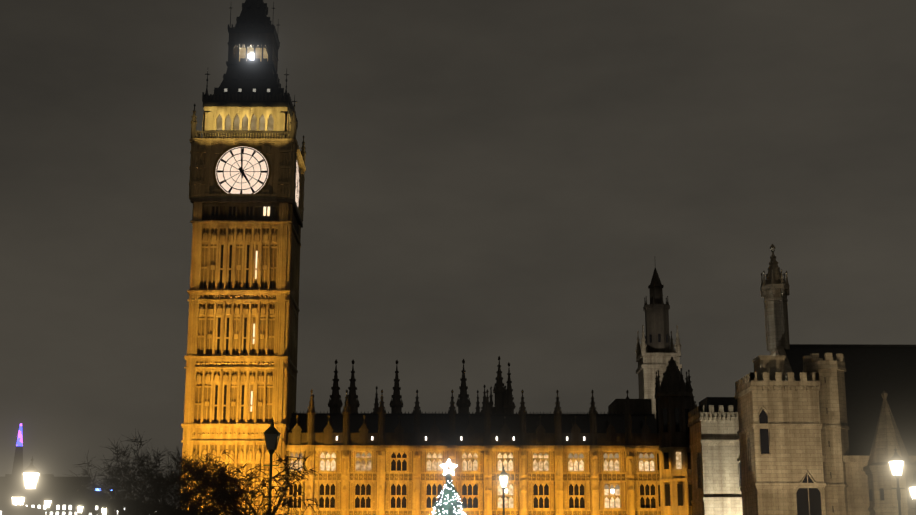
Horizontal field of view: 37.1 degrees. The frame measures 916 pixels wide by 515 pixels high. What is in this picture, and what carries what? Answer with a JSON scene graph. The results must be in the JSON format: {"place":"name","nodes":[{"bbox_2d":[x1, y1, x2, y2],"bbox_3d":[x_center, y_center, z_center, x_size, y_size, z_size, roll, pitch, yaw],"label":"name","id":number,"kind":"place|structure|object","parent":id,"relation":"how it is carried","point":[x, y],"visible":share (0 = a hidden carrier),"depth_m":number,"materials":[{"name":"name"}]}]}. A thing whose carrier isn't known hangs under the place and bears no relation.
{"place":"outdoors","nodes":[
{"label":"outdoors","id":0,"kind":"place"},
{"bbox_2d":[0,474,178,514],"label":"building","id":1,"kind":"structure","parent":0,"point":[58,490],"depth_m":470.42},
{"bbox_2d":[0,505,124,514],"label":"lights","id":2,"kind":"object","parent":1,"relation":"attached to","point":[64,508],"depth_m":469.25},
{"bbox_2d":[180,138,305,514],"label":"clock tower","id":3,"kind":"structure","parent":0,"point":[282,155],"depth_m":176.43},
{"bbox_2d":[202,107,290,138],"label":"belfry","id":4,"kind":"object","parent":3,"relation":"on","point":[281,117],"visible":0.35,"depth_m":183.20,"materials":[{"name":"beige stone"}]},
{"bbox_2d":[250,207,269,411],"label":"lit tower windows","id":5,"kind":"structure","parent":3,"relation":"in","point":[268,212],"depth_m":177.77,"materials":[{"name":"white glass"}]},
{"bbox_2d":[0,0,915,506],"label":"sky","id":6,"kind":"structure","parent":0,"point":[485,181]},
{"bbox_2d":[643,267,669,352],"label":"vent tower","id":7,"kind":"structure","parent":0,"point":[656,310],"depth_m":231.72,"materials":[{"name":"grey stone"}]},
{"bbox_2d":[658,447,691,514],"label":"palace pavilion","id":8,"kind":"structure","parent":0,"point":[673,476],"depth_m":172.39,"materials":[{"name":"stone"}]},
{"label":"ground","id":9,"kind":"structure","parent":0,"visible":0},
{"bbox_2d":[12,446,22,476],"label":"shard","id":10,"kind":"object","parent":9,"relation":"on","point":[17,469],"visible":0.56,"depth_m":2783.64,"materials":[{"name":"grey glass"}]},
{"bbox_2d":[16,423,22,445],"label":"shard lights","id":11,"kind":"object","parent":10,"relation":"on","point":[19,440],"visible":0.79,"depth_m":2799.25},
{"bbox_2d":[65,431,322,514],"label":"bare trees","id":12,"kind":"object","parent":9,"relation":"on","point":[202,478],"visible":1,"depth_m":110.49,"materials":[{"name":"brown plant"}]},
{"bbox_2d":[263,417,279,512],"bbox_3d":[-8.552,12.134,61.709,0.690,9.835,0.683,0,-13,-1],"label":"street lamp","id":13,"kind":"object","parent":9,"relation":"on","point":[271,429],"visible":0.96,"depth_m":62.32,"materials":[{"name":"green metal"}]},
{"bbox_2d":[265,434,278,449],"bbox_3d":[-8.552,8.477,62.565,0.586,0.713,0.585,0,-13,-1],"label":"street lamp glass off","id":14,"kind":"object","parent":13,"relation":"attached to","point":[271,440],"visible":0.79,"depth_m":62.35,"materials":[{"name":"grey glass"}]},
{"bbox_2d":[312,356,515,413],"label":"spires","id":15,"kind":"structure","parent":9,"relation":"on","point":[504,402],"depth_m":213.30,"materials":[{"name":"stone"}]},
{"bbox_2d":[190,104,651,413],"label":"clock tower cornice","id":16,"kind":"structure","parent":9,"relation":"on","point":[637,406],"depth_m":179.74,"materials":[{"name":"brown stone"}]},
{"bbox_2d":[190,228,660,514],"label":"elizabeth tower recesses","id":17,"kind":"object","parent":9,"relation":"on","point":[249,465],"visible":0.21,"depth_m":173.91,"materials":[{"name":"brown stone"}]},
{"bbox_2d":[202,0,297,133],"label":"tower roof","id":18,"kind":"structure","parent":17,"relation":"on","point":[252,18],"depth_m":186.63,"materials":[{"name":"black metal"}]},
{"bbox_2d":[217,48,273,129],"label":"arched openings","id":19,"kind":"object","parent":18,"relation":"in","point":[242,52],"visible":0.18,"depth_m":184.31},
{"bbox_2d":[224,89,269,91],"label":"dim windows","id":20,"kind":"structure","parent":18,"relation":"attached to","point":[240,90],"depth_m":185.03,"materials":[{"name":"white glass"}]},
{"bbox_2d":[228,32,278,70],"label":"lantern stage","id":21,"kind":"object","parent":18,"relation":"on","point":[239,40],"visible":0.52,"depth_m":188.50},
{"bbox_2d":[213,144,299,207],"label":"clock frame","id":22,"kind":"object","parent":17,"relation":"attached to","point":[239,145],"visible":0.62,"depth_m":180.76,"materials":[{"name":"brown metal"}]},
{"bbox_2d":[216,146,298,206],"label":"clock face","id":23,"kind":"object","parent":17,"relation":"attached to","point":[231,181],"visible":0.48,"depth_m":180.56},
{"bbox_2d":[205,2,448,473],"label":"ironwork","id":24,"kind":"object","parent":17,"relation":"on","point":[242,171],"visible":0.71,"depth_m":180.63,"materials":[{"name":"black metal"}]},
{"bbox_2d":[432,474,465,514],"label":"christmas tree","id":25,"kind":"object","parent":9,"relation":"on","point":[446,505],"visible":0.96,"depth_m":126.62,"materials":[{"name":"green plant"}]},
{"bbox_2d":[440,459,456,475],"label":"tree star","id":26,"kind":"object","parent":25,"relation":"on","point":[452,468],"visible":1,"depth_m":127.82,"materials":[{"name":"white plastic"}]},
{"bbox_2d":[432,482,465,514],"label":"christmas lights","id":27,"kind":"object","parent":25,"relation":"on","point":[451,503],"visible":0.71,"depth_m":126.35},
{"bbox_2d":[11,447,915,514],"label":"street lamps","id":28,"kind":"object","parent":9,"relation":"on","point":[31,468],"visible":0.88,"depth_m":56.06,"materials":[{"name":"black metal"}]},
{"bbox_2d":[12,461,915,513],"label":"lamp lights","id":29,"kind":"object","parent":28,"relation":"attached to","point":[29,477],"visible":0.75,"depth_m":56.06},
{"bbox_2d":[284,445,663,514],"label":"building facade","id":30,"kind":"object","parent":9,"relation":"on","point":[629,472],"visible":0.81,"depth_m":173.50,"materials":[{"name":"brown stone"}]},
{"bbox_2d":[356,456,370,470],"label":"lit windows","id":31,"kind":"structure","parent":30,"relation":"attached to","point":[363,465],"depth_m":174.17,"materials":[{"name":"yellow glass"}]},
{"bbox_2d":[287,411,656,432],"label":"palace range roof","id":32,"kind":"structure","parent":30,"relation":"on","point":[499,420],"depth_m":179.66,"materials":[{"name":"stone"}]},
{"bbox_2d":[290,452,653,488],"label":"windows","id":33,"kind":"structure","parent":30,"relation":"attached to","point":[570,455],"depth_m":174.84,"materials":[{"name":"grey glass"}]},
{"bbox_2d":[286,389,661,445],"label":"palace range parapet","id":34,"kind":"structure","parent":30,"relation":"on","point":[540,436],"depth_m":174.71,"materials":[{"name":"black stone"}]},
{"bbox_2d":[336,436,613,492],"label":"small lights","id":35,"kind":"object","parent":30,"relation":"attached to","point":[506,490],"visible":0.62,"depth_m":174.60},
{"bbox_2d":[290,452,681,470],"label":"lit windows","id":36,"kind":"structure","parent":30,"relation":"attached to","point":[535,463],"depth_m":174.43,"materials":[{"name":"yellow glass"}]},
{"bbox_2d":[320,452,653,507],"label":"lit windows","id":37,"kind":"structure","parent":30,"relation":"attached to","point":[510,468],"depth_m":174.17,"materials":[{"name":"yellow glass"}]},
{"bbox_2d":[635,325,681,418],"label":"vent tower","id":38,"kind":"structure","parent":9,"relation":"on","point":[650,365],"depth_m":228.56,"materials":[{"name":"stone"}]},
{"bbox_2d":[654,357,696,514],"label":"dark turret","id":39,"kind":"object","parent":9,"relation":"on","point":[676,389],"depth_m":174.81,"materials":[{"name":"black stone"}]},
{"bbox_2d":[688,244,915,514],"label":"stone building","id":40,"kind":"structure","parent":9,"relation":"on","point":[802,426],"depth_m":131.10,"materials":[{"name":"beige stone"}]},
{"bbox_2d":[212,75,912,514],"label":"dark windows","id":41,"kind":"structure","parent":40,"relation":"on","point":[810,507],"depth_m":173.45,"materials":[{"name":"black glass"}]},
{"bbox_2d":[699,344,915,455],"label":"roof","id":42,"kind":"structure","parent":40,"relation":"on","point":[873,372],"depth_m":142.73,"materials":[{"name":"black"}]}
]}

